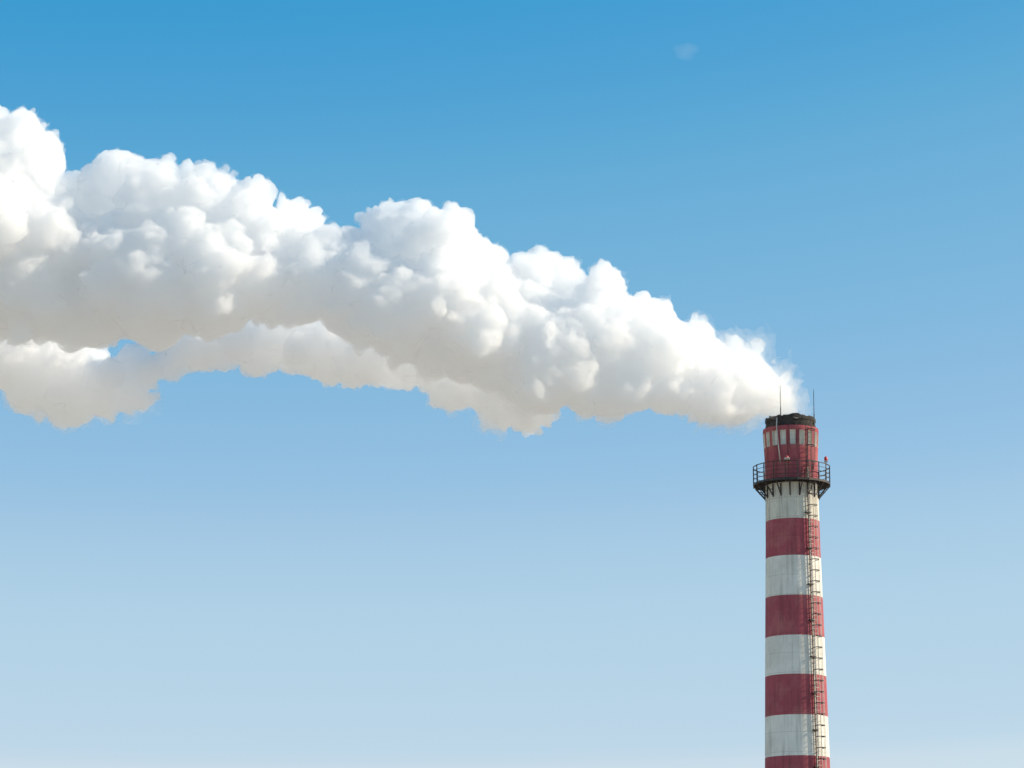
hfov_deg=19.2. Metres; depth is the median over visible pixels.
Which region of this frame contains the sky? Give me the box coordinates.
[0,0,1023,767]
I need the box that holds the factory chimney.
[753,389,829,767]
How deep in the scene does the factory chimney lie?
200.15 m

